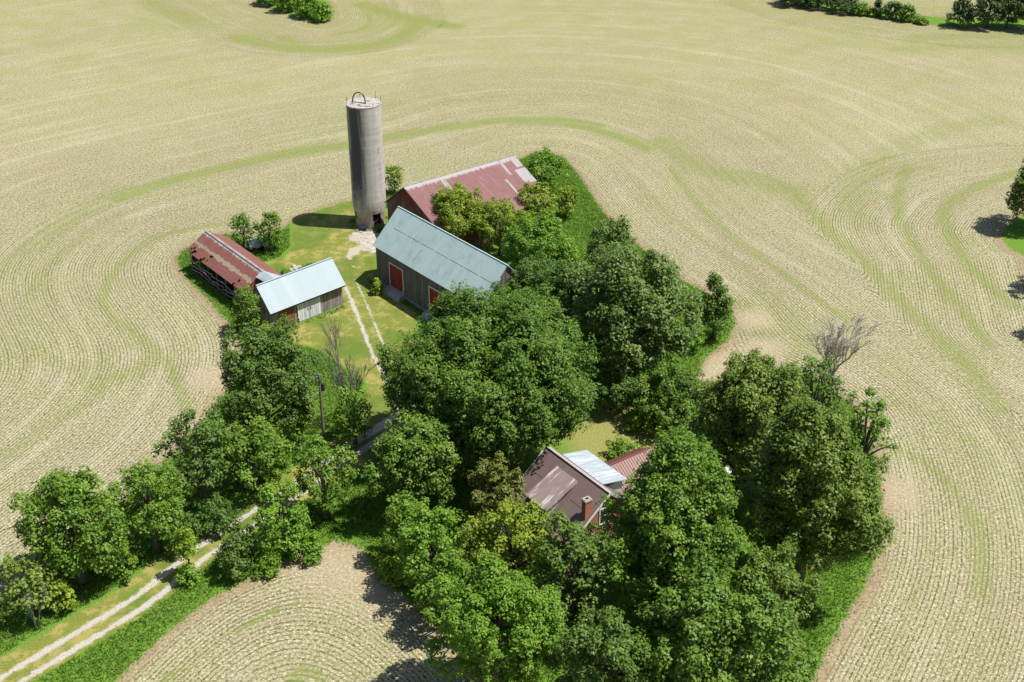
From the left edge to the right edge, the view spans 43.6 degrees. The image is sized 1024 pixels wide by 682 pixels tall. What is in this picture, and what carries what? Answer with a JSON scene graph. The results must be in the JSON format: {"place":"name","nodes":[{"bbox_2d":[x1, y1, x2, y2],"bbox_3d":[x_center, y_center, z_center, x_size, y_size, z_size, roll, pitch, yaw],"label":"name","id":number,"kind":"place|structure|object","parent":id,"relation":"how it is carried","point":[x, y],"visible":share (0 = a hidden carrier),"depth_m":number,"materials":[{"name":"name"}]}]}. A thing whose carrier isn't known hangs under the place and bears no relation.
{"place":"outdoors","nodes":[
{"label":"outdoors","id":0,"kind":"place"},
{"bbox_2d":[0,246,418,681],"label":"driveway","id":1,"kind":"structure","parent":0,"point":[133,605],"depth_m":112.81,"materials":[{"name":"beige gravel"}]},
{"bbox_2d":[0,0,1023,681],"bbox_3d":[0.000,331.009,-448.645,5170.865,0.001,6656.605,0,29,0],"label":"ground","id":2,"kind":"structure","parent":0,"point":[790,172],"depth_m":178.29,"materials":[{"name":"soil"}]},
{"bbox_2d":[0,552,58,619],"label":"tree","id":3,"kind":"object","parent":2,"relation":"on","point":[32,572],"visible":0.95,"depth_m":104.06,"materials":[{"name":"green plant"}]},
{"bbox_2d":[22,582,46,629],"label":"dead tree","id":4,"kind":"object","parent":2,"relation":"on","point":[44,592],"visible":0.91,"depth_m":104.04,"materials":[{"name":"brown plant"}]},
{"bbox_2d":[37,575,77,613],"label":"bush","id":5,"kind":"object","parent":2,"relation":"on","point":[60,584],"visible":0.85,"depth_m":106.30,"materials":[{"name":"green plant"}]},
{"bbox_2d":[6,465,132,586],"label":"tree","id":6,"kind":"object","parent":2,"relation":"on","point":[71,501],"visible":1,"depth_m":105.52,"materials":[{"name":"green plant"}]},
{"bbox_2d":[90,539,142,579],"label":"bush","id":7,"kind":"object","parent":2,"relation":"on","point":[113,570],"visible":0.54,"depth_m":110.25,"materials":[{"name":"green plant"}]},
{"bbox_2d":[100,457,186,553],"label":"tree","id":8,"kind":"object","parent":2,"relation":"on","point":[140,481],"visible":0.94,"depth_m":110.75,"materials":[{"name":"green plant"}]},
{"bbox_2d":[157,509,202,554],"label":"bush","id":9,"kind":"object","parent":2,"relation":"on","point":[169,544],"visible":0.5,"depth_m":113.00,"materials":[{"name":"green plant"}]},
{"bbox_2d":[172,522,201,579],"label":"tree","id":10,"kind":"object","parent":2,"relation":"on","point":[188,539],"visible":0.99,"depth_m":109.07,"materials":[{"name":"green plant"}]},
{"bbox_2d":[172,562,201,588],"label":"bush","id":11,"kind":"object","parent":2,"relation":"on","point":[184,574],"visible":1,"depth_m":109.82,"materials":[{"name":"green plant"}]},
{"bbox_2d":[150,405,237,513],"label":"tree","id":12,"kind":"object","parent":2,"relation":"on","point":[215,469],"visible":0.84,"depth_m":115.72,"materials":[{"name":"green plant"}]},
{"bbox_2d":[195,489,242,534],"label":"bush","id":13,"kind":"object","parent":2,"relation":"on","point":[222,511],"visible":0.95,"depth_m":115.78,"materials":[{"name":"green plant"}]},
{"bbox_2d":[186,230,281,307],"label":"cattle shed","id":14,"kind":"structure","parent":2,"relation":"on","point":[230,268],"depth_m":158.71,"materials":[{"name":"red metal"}]},
{"bbox_2d":[212,521,258,580],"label":"bush","id":15,"kind":"object","parent":2,"relation":"on","point":[237,559],"visible":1,"depth_m":110.18,"materials":[{"name":"green plant"}]},
{"bbox_2d":[227,212,254,247],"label":"bush","id":16,"kind":"object","parent":2,"relation":"on","point":[238,236],"visible":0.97,"depth_m":168.12,"materials":[{"name":"green plant"}]},
{"bbox_2d":[227,284,263,331],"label":"tree","id":17,"kind":"object","parent":2,"relation":"on","point":[245,308],"visible":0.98,"depth_m":147.91,"materials":[{"name":"green plant"}]},
{"bbox_2d":[214,404,295,492],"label":"tree","id":18,"kind":"object","parent":2,"relation":"on","point":[269,447],"visible":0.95,"depth_m":118.87,"materials":[{"name":"green plant"}]},
{"bbox_2d":[244,237,265,252],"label":"trailer","id":19,"kind":"object","parent":2,"relation":"on","point":[254,244],"visible":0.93,"depth_m":169.43,"materials":[{"name":"metal"}]},
{"bbox_2d":[210,314,322,435],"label":"tree","id":20,"kind":"object","parent":2,"relation":"on","point":[280,374],"visible":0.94,"depth_m":123.07,"materials":[{"name":"green plant"}]},
{"bbox_2d":[251,545,283,579],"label":"bush","id":21,"kind":"object","parent":2,"relation":"on","point":[273,558],"visible":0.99,"depth_m":111.02,"materials":[{"name":"green plant"}]},
{"bbox_2d":[256,0,278,4],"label":"bush","id":22,"kind":"object","parent":2,"relation":"on","point":[268,2],"visible":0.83,"depth_m":280.51,"materials":[{"name":"green plant"}]},
{"bbox_2d":[252,211,283,251],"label":"bush","id":23,"kind":"object","parent":2,"relation":"on","point":[270,229],"visible":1,"depth_m":167.70,"materials":[{"name":"green plant"}]},
{"bbox_2d":[252,321,284,343],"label":"bush","id":24,"kind":"object","parent":2,"relation":"on","point":[264,325],"visible":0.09,"depth_m":146.22,"materials":[{"name":"green plant"}]},
{"bbox_2d":[252,479,313,555],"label":"tree","id":25,"kind":"object","parent":2,"relation":"on","point":[273,507],"visible":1,"depth_m":111.22,"materials":[{"name":"green plant"}]},
{"bbox_2d":[272,0,294,11],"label":"bush","id":26,"kind":"object","parent":2,"relation":"on","point":[280,4],"visible":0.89,"depth_m":275.15,"materials":[{"name":"green plant"}]},
{"bbox_2d":[280,268,288,274],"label":"bush","id":27,"kind":"object","parent":2,"relation":"on","point":[283,271],"visible":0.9,"depth_m":163.31,"materials":[{"name":"green plant"}]},
{"bbox_2d":[247,257,345,328],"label":"garage shed","id":28,"kind":"structure","parent":2,"relation":"on","point":[308,291],"depth_m":151.88,"materials":[{"name":"metal"}]},
{"bbox_2d":[297,301,309,321],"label":"door","id":29,"kind":"structure","parent":28,"relation":"in","point":[303,310],"depth_m":152.34,"materials":[{"name":"wood"}]},
{"bbox_2d":[309,296,321,316],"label":"door","id":30,"kind":"structure","parent":28,"relation":"in","point":[314,304],"depth_m":153.38,"materials":[{"name":"wood"}]},
{"bbox_2d":[277,384,316,448],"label":"tree","id":31,"kind":"object","parent":2,"relation":"on","point":[298,430],"visible":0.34,"depth_m":126.67,"materials":[{"name":"green plant"}]},
{"bbox_2d":[292,0,318,18],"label":"bush","id":32,"kind":"object","parent":2,"relation":"on","point":[303,6],"visible":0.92,"depth_m":270.54,"materials":[{"name":"green plant"}]},
{"bbox_2d":[286,529,325,566],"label":"bush","id":33,"kind":"object","parent":2,"relation":"on","point":[295,548],"visible":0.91,"depth_m":112.60,"materials":[{"name":"green plant"}]},
{"bbox_2d":[308,0,334,21],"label":"bush","id":34,"kind":"object","parent":2,"relation":"on","point":[317,12],"visible":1,"depth_m":268.52,"materials":[{"name":"green plant"}]},
{"bbox_2d":[318,374,324,435],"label":"utility pole","id":35,"kind":"object","parent":2,"relation":"on","point":[321,385],"visible":1,"depth_m":128.94,"materials":[{"name":"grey wood"}]},
{"bbox_2d":[0,376,317,531],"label":"overhead wire","id":36,"kind":"object","parent":35,"relation":"attached to","point":[164,460],"visible":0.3,"depth_m":117.37,"materials":[{"name":"black metal"}]},
{"bbox_2d":[0,392,317,549],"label":"overhead wire","id":37,"kind":"object","parent":35,"relation":"attached to","point":[179,470],"visible":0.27,"depth_m":118.68,"materials":[{"name":"black metal"}]},
{"bbox_2d":[289,433,359,521],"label":"tree","id":38,"kind":"object","parent":2,"relation":"on","point":[325,471],"visible":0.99,"depth_m":115.37,"materials":[{"name":"green plant"}]},
{"bbox_2d":[313,306,378,427],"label":"dead tree","id":39,"kind":"object","parent":2,"relation":"on","point":[342,378],"visible":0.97,"depth_m":129.47,"materials":[{"name":"grey wood"}]},
{"bbox_2d":[330,385,374,444],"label":"bush","id":40,"kind":"object","parent":2,"relation":"on","point":[356,422],"visible":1,"depth_m":127.40,"materials":[{"name":"green plant"}]},
{"bbox_2d":[359,226,365,230],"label":"tub","id":41,"kind":"object","parent":2,"relation":"on","point":[362,228],"visible":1,"depth_m":175.57,"materials":[{"name":"blue plastic"}]},
{"bbox_2d":[346,92,385,228],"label":"silo","id":42,"kind":"object","parent":2,"relation":"on","point":[365,141],"visible":1,"depth_m":171.50,"materials":[{"name":"concrete"}]},
{"bbox_2d":[371,277,383,294],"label":"bush","id":43,"kind":"object","parent":2,"relation":"on","point":[377,287],"visible":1,"depth_m":158.25,"materials":[{"name":"green plant"}]},
{"bbox_2d":[375,224,381,230],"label":"bush","id":44,"kind":"object","parent":2,"relation":"on","point":[378,227],"visible":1,"depth_m":175.18,"materials":[{"name":"green plant"}]},
{"bbox_2d":[373,553,409,587],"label":"bush","id":45,"kind":"object","parent":2,"relation":"on","point":[383,572],"visible":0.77,"depth_m":110.23,"materials":[{"name":"green plant"}]},
{"bbox_2d":[385,164,405,192],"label":"tree","id":46,"kind":"object","parent":2,"relation":"on","point":[397,174],"visible":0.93,"depth_m":185.79,"materials":[{"name":"green plant"}]},
{"bbox_2d":[379,489,428,551],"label":"tree","id":47,"kind":"object","parent":2,"relation":"on","point":[393,515],"visible":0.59,"depth_m":109.95,"materials":[{"name":"green plant"}]},
{"bbox_2d":[359,408,468,508],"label":"tree","id":48,"kind":"object","parent":2,"relation":"on","point":[413,437],"visible":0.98,"depth_m":114.13,"materials":[{"name":"green plant"}]},
{"bbox_2d":[394,496,477,591],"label":"tree","id":49,"kind":"object","parent":2,"relation":"on","point":[413,534],"visible":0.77,"depth_m":105.92,"materials":[{"name":"green plant"}]},
{"bbox_2d":[0,151,885,681],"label":"tall grass","id":50,"kind":"structure","parent":2,"relation":"on","point":[6,635],"depth_m":117.51,"materials":[{"name":"green plant"}]},
{"bbox_2d":[411,545,478,628],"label":"tree","id":51,"kind":"object","parent":2,"relation":"on","point":[422,597],"visible":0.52,"depth_m":102.27,"materials":[{"name":"green plant"}]},
{"bbox_2d":[373,206,535,322],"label":"barn","id":52,"kind":"structure","parent":2,"relation":"on","point":[420,261],"depth_m":153.43,"materials":[{"name":"metal"}]},
{"bbox_2d":[389,262,403,292],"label":"door","id":53,"kind":"structure","parent":52,"relation":"in","point":[396,275],"depth_m":157.59,"materials":[{"name":"wood"}]},
{"bbox_2d":[428,285,443,315],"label":"door","id":54,"kind":"structure","parent":52,"relation":"in","point":[433,293],"depth_m":152.04,"materials":[{"name":"wood"}]},
{"bbox_2d":[430,180,491,236],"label":"tree","id":55,"kind":"object","parent":2,"relation":"on","point":[458,192],"visible":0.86,"depth_m":165.78,"materials":[{"name":"green plant"}]},
{"bbox_2d":[384,155,549,248],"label":"barn","id":56,"kind":"structure","parent":2,"relation":"on","point":[506,177],"depth_m":172.81,"materials":[{"name":"red metal"}]},
{"bbox_2d":[375,279,599,465],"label":"tree","id":57,"kind":"object","parent":2,"relation":"on","point":[539,382],"visible":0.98,"depth_m":117.67,"materials":[{"name":"green plant"}]},
{"bbox_2d":[421,551,567,681],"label":"tree","id":58,"kind":"object","parent":2,"relation":"on","point":[467,628],"visible":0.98,"depth_m":93.76,"materials":[{"name":"green plant"}]},
{"bbox_2d":[461,450,527,531],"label":"tree","id":59,"kind":"object","parent":2,"relation":"on","point":[485,468],"visible":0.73,"depth_m":113.00,"materials":[{"name":"green plant"}]},
{"bbox_2d":[472,195,520,256],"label":"tree","id":60,"kind":"object","parent":2,"relation":"on","point":[496,207],"visible":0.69,"depth_m":165.56,"materials":[{"name":"green plant"}]},
{"bbox_2d":[456,495,564,610],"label":"tree","id":61,"kind":"object","parent":2,"relation":"on","point":[523,524],"visible":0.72,"depth_m":103.17,"materials":[{"name":"green plant"}]},
{"bbox_2d":[502,517,532,566],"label":"dead tree","id":62,"kind":"object","parent":2,"relation":"on","point":[504,530],"visible":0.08,"depth_m":108.64,"materials":[{"name":"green plant"}]},
{"bbox_2d":[501,209,545,255],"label":"tree","id":63,"kind":"object","parent":2,"relation":"on","point":[521,212],"visible":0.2,"depth_m":162.58,"materials":[{"name":"green plant"}]},
{"bbox_2d":[492,250,569,315],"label":"tree","id":64,"kind":"object","parent":2,"relation":"on","point":[531,275],"visible":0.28,"depth_m":143.76,"materials":[{"name":"green plant"}]},
{"bbox_2d":[500,207,572,273],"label":"tree","id":65,"kind":"object","parent":2,"relation":"on","point":[525,235],"visible":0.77,"depth_m":155.50,"materials":[{"name":"green plant"}]},
{"bbox_2d":[518,180,558,220],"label":"tree","id":66,"kind":"object","parent":2,"relation":"on","point":[541,192],"visible":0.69,"depth_m":172.67,"materials":[{"name":"green plant"}]},
{"bbox_2d":[525,143,569,187],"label":"tree","id":67,"kind":"object","parent":2,"relation":"on","point":[551,176],"visible":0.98,"depth_m":185.63,"materials":[{"name":"green plant"}]},
{"bbox_2d":[552,185,581,218],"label":"tree","id":68,"kind":"object","parent":2,"relation":"on","point":[567,192],"visible":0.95,"depth_m":177.55,"materials":[{"name":"green plant"}]},
{"bbox_2d":[546,234,593,290],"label":"tree","id":69,"kind":"object","parent":2,"relation":"on","point":[566,247],"visible":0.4,"depth_m":153.92,"materials":[{"name":"green plant"}]},
{"bbox_2d":[543,257,603,327],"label":"tree","id":70,"kind":"object","parent":2,"relation":"on","point":[563,274],"visible":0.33,"depth_m":139.31,"materials":[{"name":"green plant"}]},
{"bbox_2d":[505,445,653,574],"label":"farmhouse","id":71,"kind":"object","parent":2,"relation":"on","point":[573,485],"visible":0.53,"depth_m":113.60,"materials":[{"name":"red brick"}]},
{"bbox_2d":[599,506,608,525],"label":"window","id":72,"kind":"structure","parent":71,"relation":"in","point":[600,523],"depth_m":111.29,"materials":[{"name":"white glass"}]},
{"bbox_2d":[531,508,630,644],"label":"tree","id":73,"kind":"object","parent":2,"relation":"on","point":[576,547],"visible":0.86,"depth_m":99.05,"materials":[{"name":"green plant"}]},
{"bbox_2d":[581,520,614,576],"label":"bush","id":74,"kind":"object","parent":2,"relation":"on","point":[603,552],"visible":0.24,"depth_m":110.56,"materials":[{"name":"green plant"}]},
{"bbox_2d":[548,605,658,681],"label":"tree","id":75,"kind":"object","parent":2,"relation":"on","point":[607,640],"visible":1,"depth_m":92.26,"materials":[{"name":"green plant"}]},
{"bbox_2d":[584,214,637,269],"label":"tree","id":76,"kind":"object","parent":2,"relation":"on","point":[615,230],"visible":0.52,"depth_m":155.97,"materials":[{"name":"green plant"}]},
{"bbox_2d":[583,362,645,414],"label":"tree","id":77,"kind":"object","parent":2,"relation":"on","point":[617,389],"visible":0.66,"depth_m":132.53,"materials":[{"name":"green plant"}]},
{"bbox_2d":[604,433,642,458],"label":"bush","id":78,"kind":"object","parent":2,"relation":"on","point":[622,445],"visible":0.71,"depth_m":126.29,"materials":[{"name":"green plant"}]},
{"bbox_2d":[560,240,705,382],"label":"tree","id":79,"kind":"object","parent":2,"relation":"on","point":[648,309],"visible":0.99,"depth_m":131.67,"materials":[{"name":"green plant"}]},
{"bbox_2d":[624,405,666,435],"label":"bush","id":80,"kind":"object","parent":2,"relation":"on","point":[635,421],"visible":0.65,"depth_m":131.17,"materials":[{"name":"green plant"}]},
{"bbox_2d":[632,351,707,428],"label":"tree","id":81,"kind":"object","parent":2,"relation":"on","point":[675,398],"visible":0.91,"depth_m":129.63,"materials":[{"name":"green plant"}]},
{"bbox_2d":[595,419,747,631],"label":"tree","id":82,"kind":"object","parent":2,"relation":"on","point":[661,492],"visible":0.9,"depth_m":96.89,"materials":[{"name":"green plant"}]},
{"bbox_2d":[671,316,706,348],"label":"bush","id":83,"kind":"object","parent":2,"relation":"on","point":[699,340],"visible":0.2,"depth_m":145.40,"materials":[{"name":"green plant"}]},
{"bbox_2d":[699,270,735,339],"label":"tree","id":84,"kind":"object","parent":2,"relation":"on","point":[723,307],"visible":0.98,"depth_m":145.86,"materials":[{"name":"green plant"}]},
{"bbox_2d":[703,435,749,483],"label":"tree","id":85,"kind":"object","parent":2,"relation":"on","point":[737,479],"visible":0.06,"depth_m":120.14,"materials":[{"name":"green plant"}]},
{"bbox_2d":[631,540,823,681],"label":"tree","id":86,"kind":"object","parent":2,"relation":"on","point":[710,616],"visible":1,"depth_m":91.22,"materials":[{"name":"green plant"}]},
{"bbox_2d":[735,491,765,523],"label":"tree","id":87,"kind":"object","parent":2,"relation":"on","point":[744,512],"visible":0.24,"depth_m":117.71,"materials":[{"name":"green plant"}]},
{"bbox_2d":[683,346,826,495],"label":"tree","id":88,"kind":"object","parent":2,"relation":"on","point":[753,388],"visible":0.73,"depth_m":115.01,"materials":[{"name":"green plant"}]},
{"bbox_2d":[724,532,825,681],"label":"tree","id":89,"kind":"object","parent":2,"relation":"on","point":[781,577],"visible":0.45,"depth_m":95.34,"materials":[{"name":"green plant"}]},
{"bbox_2d":[781,0,811,8],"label":"tree","id":90,"kind":"object","parent":2,"relation":"on","point":[791,2],"visible":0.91,"depth_m":279.19,"materials":[{"name":"green plant"}]},
{"bbox_2d":[736,396,895,598],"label":"tree","id":91,"kind":"object","parent":2,"relation":"on","point":[804,508],"visible":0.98,"depth_m":101.64,"materials":[{"name":"green plant"}]},
{"bbox_2d":[803,0,830,8],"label":"tree","id":92,"kind":"object","parent":2,"relation":"on","point":[817,3],"visible":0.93,"depth_m":277.00,"materials":[{"name":"green plant"}]},
{"bbox_2d":[786,353,858,425],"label":"tree","id":93,"kind":"object","parent":2,"relation":"on","point":[825,384],"visible":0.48,"depth_m":122.50,"materials":[{"name":"green plant"}]},
{"bbox_2d":[801,314,882,403],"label":"dead tree","id":94,"kind":"object","parent":2,"relation":"on","point":[830,347],"visible":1,"depth_m":133.17,"materials":[{"name":"grey wood"}]},
{"bbox_2d":[824,0,859,14],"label":"tree","id":95,"kind":"object","parent":2,"relation":"on","point":[844,5],"visible":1,"depth_m":273.88,"materials":[{"name":"green plant"}]},
{"bbox_2d":[851,1,873,15],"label":"bush","id":96,"kind":"object","parent":2,"relation":"on","point":[865,9],"visible":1,"depth_m":273.38,"materials":[{"name":"green plant"}]},
{"bbox_2d":[843,386,900,495],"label":"tree","id":97,"kind":"object","parent":2,"relation":"on","point":[857,428],"visible":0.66,"depth_m":115.40,"materials":[{"name":"green plant"}]},
{"bbox_2d":[871,0,884,16],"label":"tree","id":98,"kind":"object","parent":2,"relation":"on","point":[877,11],"visible":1,"depth_m":272.09,"materials":[{"name":"green plant"}]},
{"bbox_2d":[880,0,905,18],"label":"tree","id":99,"kind":"object","parent":2,"relation":"on","point":[897,6],"visible":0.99,"depth_m":270.39,"materials":[{"name":"green plant"}]},
{"bbox_2d":[897,2,917,21],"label":"bush","id":100,"kind":"object","parent":2,"relation":"on","point":[907,11],"visible":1,"depth_m":268.75,"materials":[{"name":"green plant"}]},
{"bbox_2d":[913,14,930,25],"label":"bush","id":101,"kind":"object","parent":2,"relation":"on","point":[921,19],"visible":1,"depth_m":267.58,"materials":[{"name":"green plant"}]},
{"bbox_2d":[945,0,977,28],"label":"tree","id":102,"kind":"object","parent":2,"relation":"on","point":[960,10],"visible":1,"depth_m":264.14,"materials":[{"name":"green plant"}]},
{"bbox_2d":[974,0,1007,27],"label":"tree","id":103,"kind":"object","parent":2,"relation":"on","point":[981,11],"visible":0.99,"depth_m":262.62,"materials":[{"name":"green plant"}]},
{"bbox_2d":[993,0,1023,27],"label":"tree","id":104,"kind":"object","parent":2,"relation":"on","point":[1013,17],"visible":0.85,"depth_m":262.34,"materials":[{"name":"green plant"}]},
{"bbox_2d":[1005,159,1023,219],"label":"tree","id":105,"kind":"object","parent":2,"relation":"on","point":[1016,203],"visible":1,"depth_m":173.04,"materials":[{"name":"green plant"}]},
{"bbox_2d":[1012,0,1023,19],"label":"tree","id":106,"kind":"object","parent":2,"relation":"on","point":[1021,7],"visible":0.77,"depth_m":262.00,"materials":[{"name":"green plant"}]}
]}

